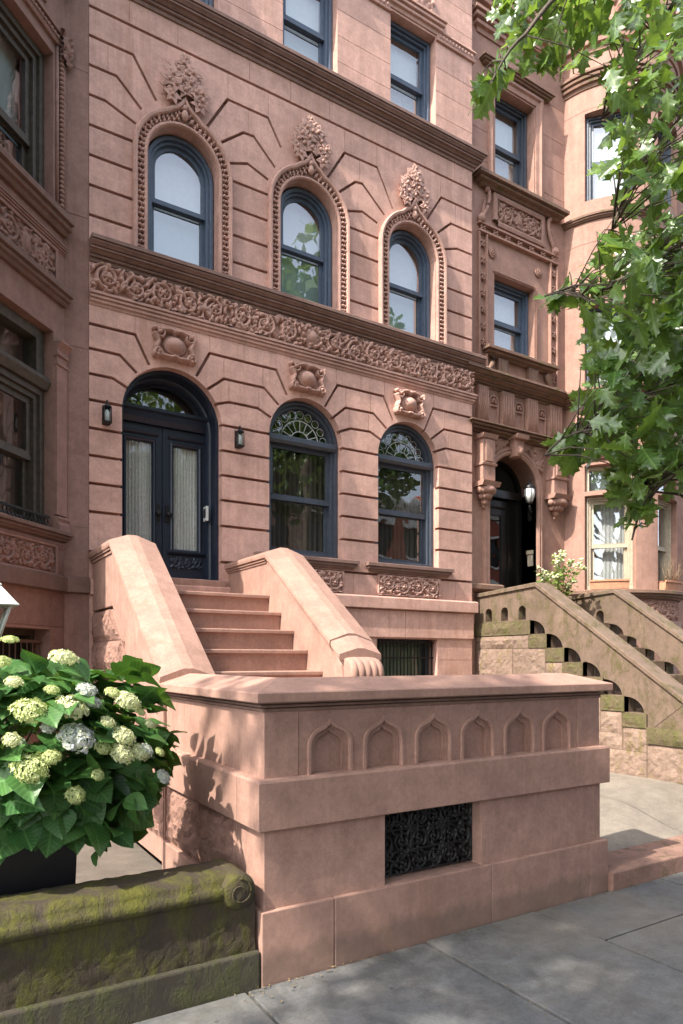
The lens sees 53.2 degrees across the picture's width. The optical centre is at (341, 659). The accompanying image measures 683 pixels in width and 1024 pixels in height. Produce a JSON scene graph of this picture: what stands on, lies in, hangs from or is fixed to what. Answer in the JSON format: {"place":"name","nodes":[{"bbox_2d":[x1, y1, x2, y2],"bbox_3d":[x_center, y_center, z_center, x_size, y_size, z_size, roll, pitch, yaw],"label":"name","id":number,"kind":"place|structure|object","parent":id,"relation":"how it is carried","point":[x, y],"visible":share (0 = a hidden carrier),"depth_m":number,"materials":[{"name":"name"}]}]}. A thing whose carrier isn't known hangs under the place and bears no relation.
{"place":"outdoors","nodes":[
{"label":"outdoors","id":0,"kind":"place"},
{"bbox_2d":[76,840,161,882],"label":"areaway floor","id":1,"kind":"structure","parent":0,"point":[114,860],"depth_m":5.33,"materials":[{"name":"concrete"}]},
{"bbox_2d":[0,583,19,636],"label":"lamp post","id":2,"kind":"object","parent":1,"relation":"on","point":[8,602],"visible":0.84,"depth_m":4.13,"materials":[{"name":"white metal"}]},
{"bbox_2d":[0,845,76,894],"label":"planter","id":3,"kind":"object","parent":1,"relation":"on","point":[24,870],"visible":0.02,"depth_m":3.36,"materials":[{"name":"black metal"}]},
{"bbox_2d":[0,635,186,865],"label":"hydrangea","id":4,"kind":"object","parent":3,"relation":"in","point":[100,787],"visible":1,"depth_m":3.34,"materials":[{"name":"green plant"}]},
{"bbox_2d":[89,0,487,675],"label":"brownstone house","id":5,"kind":"structure","parent":1,"relation":"on","point":[279,234],"depth_m":8.38,"materials":[{"name":"brown stone"}]},
{"bbox_2d":[102,400,111,425],"bbox_3d":[-2.435,-2.567,7.080,0.084,0.245,0.117,0,0,-32],"label":"wall lantern","id":6,"kind":"object","parent":5,"relation":"attached to","point":[106,408],"depth_m":7.05,"materials":[{"name":"black metal"}]},
{"bbox_2d":[123,421,161,556],"bbox_3d":[-2.266,-1.787,7.708,0.488,1.765,0.154,0,0,-32],"label":"door leaf","id":7,"kind":"structure","parent":5,"relation":"in","point":[142,444],"depth_m":7.77,"materials":[{"name":"blue paint"}]},
{"bbox_2d":[148,136,212,269],"bbox_3d":[-1.989,-5.112,7.956,0.890,1.635,0.715,0,0,-32],"label":"window","id":8,"kind":"structure","parent":5,"relation":"in","point":[180,181],"depth_m":7.83,"materials":[{"name":"blue glass"}]},
{"bbox_2d":[162,428,204,579],"bbox_3d":[-1.838,-1.787,7.974,0.504,1.765,0.155,0,0,-32],"label":"door leaf","id":9,"kind":"structure","parent":5,"relation":"in","point":[183,554],"depth_m":8.00,"materials":[{"name":"blue paint"}]},
{"bbox_2d":[200,0,212,6],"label":"window","id":10,"kind":"structure","parent":5,"relation":"in","point":[210,2],"depth_m":7.87,"materials":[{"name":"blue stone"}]},
{"bbox_2d":[235,426,244,448],"bbox_3d":[-1.176,-2.567,7.859,0.084,0.245,0.117,0,0,-32],"label":"wall lantern","id":11,"kind":"object","parent":5,"relation":"attached to","point":[238,438],"depth_m":7.83,"materials":[{"name":"black metal"}]},
{"bbox_2d":[266,401,337,558],"bbox_3d":[-0.681,-2.255,8.810,1.138,2.069,0.820,0,0,-32],"label":"window","id":12,"kind":"structure","parent":5,"relation":"in","point":[303,450],"depth_m":8.73,"materials":[{"name":"blue glass"}]},
{"bbox_2d":[281,188,331,307],"bbox_3d":[-0.637,-5.112,8.793,0.890,1.635,0.715,0,0,-32],"label":"window","id":13,"kind":"structure","parent":5,"relation":"in","point":[306,231],"depth_m":8.68,"materials":[{"name":"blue glass"}]},
{"bbox_2d":[283,0,331,69],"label":"window","id":14,"kind":"structure","parent":5,"relation":"in","point":[307,24],"depth_m":8.71,"materials":[{"name":"blue glass"}]},
{"bbox_2d":[88,535,612,987],"bbox_3d":[-0.283,0.290,6.039,2.927,2.919,4.148,0,0,-32],"label":"stoop","id":15,"kind":"object","parent":5,"relation":"attached to","point":[335,794],"visible":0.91,"depth_m":4.35,"materials":[{"name":"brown stone"}]},
{"bbox_2d":[377,639,427,675],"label":"basement window","id":16,"kind":"structure","parent":5,"relation":"in","point":[380,648],"depth_m":9.54,"materials":[{"name":"black metal"}]},
{"bbox_2d":[374,424,433,566],"bbox_3d":[0.658,-2.255,9.639,1.138,2.069,0.820,0,0,-32],"label":"window","id":17,"kind":"structure","parent":5,"relation":"in","point":[405,461],"depth_m":9.56,"materials":[{"name":"blue glass"}]},
{"bbox_2d":[389,231,429,338],"bbox_3d":[0.723,-5.112,9.635,0.890,1.635,0.715,0,0,-32],"label":"window","id":18,"kind":"structure","parent":5,"relation":"in","point":[409,266],"depth_m":9.53,"materials":[{"name":"blue glass"}]},
{"bbox_2d":[390,21,429,121],"bbox_3d":[0.735,-7.957,9.654,0.864,1.485,0.715,0,0,-32],"label":"window","id":19,"kind":"structure","parent":5,"relation":"in","point":[410,54],"depth_m":9.54,"materials":[{"name":"blue glass"}]},
{"bbox_2d":[136,842,161,864],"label":"ground","id":20,"kind":"structure","parent":0,"point":[150,853],"depth_m":6.60,"materials":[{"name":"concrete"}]},
{"bbox_2d":[0,0,89,756],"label":"brownstone house","id":21,"kind":"structure","parent":20,"relation":"on","point":[44,314],"depth_m":6.71,"materials":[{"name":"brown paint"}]},
{"bbox_2d":[0,628,33,719],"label":"basement window","id":22,"kind":"structure","parent":21,"relation":"in","point":[28,634],"depth_m":6.61,"materials":[{"name":"brown paint"}]},
{"bbox_2d":[0,0,43,188],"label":"window","id":23,"kind":"structure","parent":21,"relation":"in","point":[21,61],"depth_m":6.63,"materials":[{"name":"brown paint"}]},
{"bbox_2d":[0,301,50,523],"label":"window","id":24,"kind":"structure","parent":21,"relation":"in","point":[23,382],"depth_m":6.64,"materials":[{"name":"brown paint"}]},
{"bbox_2d":[133,872,682,1023],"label":"sidewalk","id":25,"kind":"structure","parent":0,"point":[576,972],"depth_m":3.64,"materials":[{"name":"grey concrete"}]},
{"bbox_2d":[228,872,681,1023],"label":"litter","id":26,"kind":"object","parent":25,"relation":"on","point":[425,949],"visible":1,"depth_m":3.85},
{"bbox_2d":[468,0,682,539],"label":"oak tree","id":27,"kind":"object","parent":25,"relation":"on","point":[649,333],"visible":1,"depth_m":2.85,"materials":[{"name":"green plant"}]},
{"bbox_2d":[600,772,682,851],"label":"areaway paving","id":28,"kind":"structure","parent":0,"point":[623,825],"depth_m":6.58,"materials":[{"name":"grey concrete"}]},
{"bbox_2d":[467,0,682,674],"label":"brownstone house","id":29,"kind":"structure","parent":28,"relation":"on","point":[542,211],"depth_m":10.76,"materials":[{"name":"brown stone"}]},
{"bbox_2d":[490,499,516,587],"bbox_3d":[2.384,-2.000,10.831,1.000,2.400,0.329,0,0,-32],"label":"door leaf","id":30,"kind":"structure","parent":29,"relation":"in","point":[503,514],"depth_m":10.89,"materials":[{"name":"black paint"}]},
{"bbox_2d":[494,281,527,355],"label":"window","id":31,"kind":"structure","parent":29,"relation":"in","point":[505,297],"depth_m":10.78,"materials":[{"name":"blue glass"}]},
{"bbox_2d":[495,98,526,188],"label":"window","id":32,"kind":"structure","parent":29,"relation":"in","point":[506,115],"depth_m":10.80,"materials":[{"name":"blue glass"}]},
{"bbox_2d":[524,480,535,520],"bbox_3d":[2.909,-2.485,10.639,0.178,0.570,0.423,0,0,5],"label":"porch lantern","id":33,"kind":"object","parent":29,"relation":"attached to","point":[529,492],"visible":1,"depth_m":10.48,"materials":[{"name":"white glass"}]},
{"bbox_2d":[474,582,682,784],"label":"stoop","id":34,"kind":"object","parent":29,"relation":"attached to","point":[535,628],"visible":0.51,"depth_m":8.67,"materials":[{"name":"brown stone"}]},
{"bbox_2d":[586,308,621,387],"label":"window","id":35,"kind":"structure","parent":29,"relation":"in","point":[611,333],"depth_m":10.97,"materials":[{"name":"grey paint"}]},
{"bbox_2d":[586,111,632,200],"bbox_3d":[4.309,-7.980,11.059,0.598,1.510,0.700,0,0,-76],"label":"window","id":36,"kind":"structure","parent":29,"relation":"in","point":[595,133],"depth_m":10.97,"materials":[{"name":"glass"}]},
{"bbox_2d":[586,466,632,589],"bbox_3d":[4.270,-2.098,10.893,0.575,1.965,0.651,0,0,-37],"label":"window","id":37,"kind":"structure","parent":29,"relation":"in","point":[609,550],"depth_m":10.99,"materials":[{"name":"beige paint"}]},
{"bbox_2d":[590,579,629,589],"bbox_3d":[4.182,-1.180,10.662,0.583,0.150,0.174,0,0,15],"label":"window box","id":38,"kind":"object","parent":29,"relation":"on","point":[599,584],"visible":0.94,"depth_m":10.60,"materials":[{"name":"ceramic"}]},
{"bbox_2d":[658,132,670,204],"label":"window","id":39,"kind":"structure","parent":29,"relation":"in","point":[668,152],"depth_m":11.29,"materials":[{"name":"glass"}]},
{"bbox_2d":[658,481,670,588],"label":"window","id":40,"kind":"structure","parent":29,"relation":"in","point":[664,519],"depth_m":11.30,"materials":[{"name":"beige paint"}]},
{"bbox_2d":[659,580,682,590],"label":"window box","id":41,"kind":"object","parent":29,"relation":"on","point":[671,585],"visible":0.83,"depth_m":10.77,"materials":[{"name":"ceramic"}]},
{"bbox_2d":[662,557,682,581],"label":"dry plant","id":42,"kind":"object","parent":41,"relation":"on","point":[675,577],"visible":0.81,"depth_m":10.83,"materials":[{"name":"brown plant"}]},
{"bbox_3d":[3.135,-0.690,9.984,0.380,0.300,0.374,0,0,-32],"label":"flower pot","id":43,"kind":"object","parent":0,"visible":0},
{"bbox_2d":[536,550,586,598],"bbox_3d":[3.176,-1.192,9.915,0.742,0.830,0.722,0,0,16],"label":"flowering shrub","id":44,"kind":"object","parent":43,"relation":"in","point":[559,576],"visible":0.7,"depth_m":9.92,"materials":[{"name":"green plant"}]},
{"label":"mortar bed","id":45,"kind":"structure","parent":0,"visible":0},
{"bbox_2d":[0,859,259,1023],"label":"garden wall","id":46,"kind":"structure","parent":45,"relation":"on","point":[133,948],"depth_m":3.24,"materials":[{"name":"stone"}]},
{"bbox_2d":[608,835,682,890],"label":"areaway kerb","id":47,"kind":"structure","parent":45,"relation":"on","point":[640,863],"depth_m":5.35,"materials":[{"name":"stone"}]}
]}

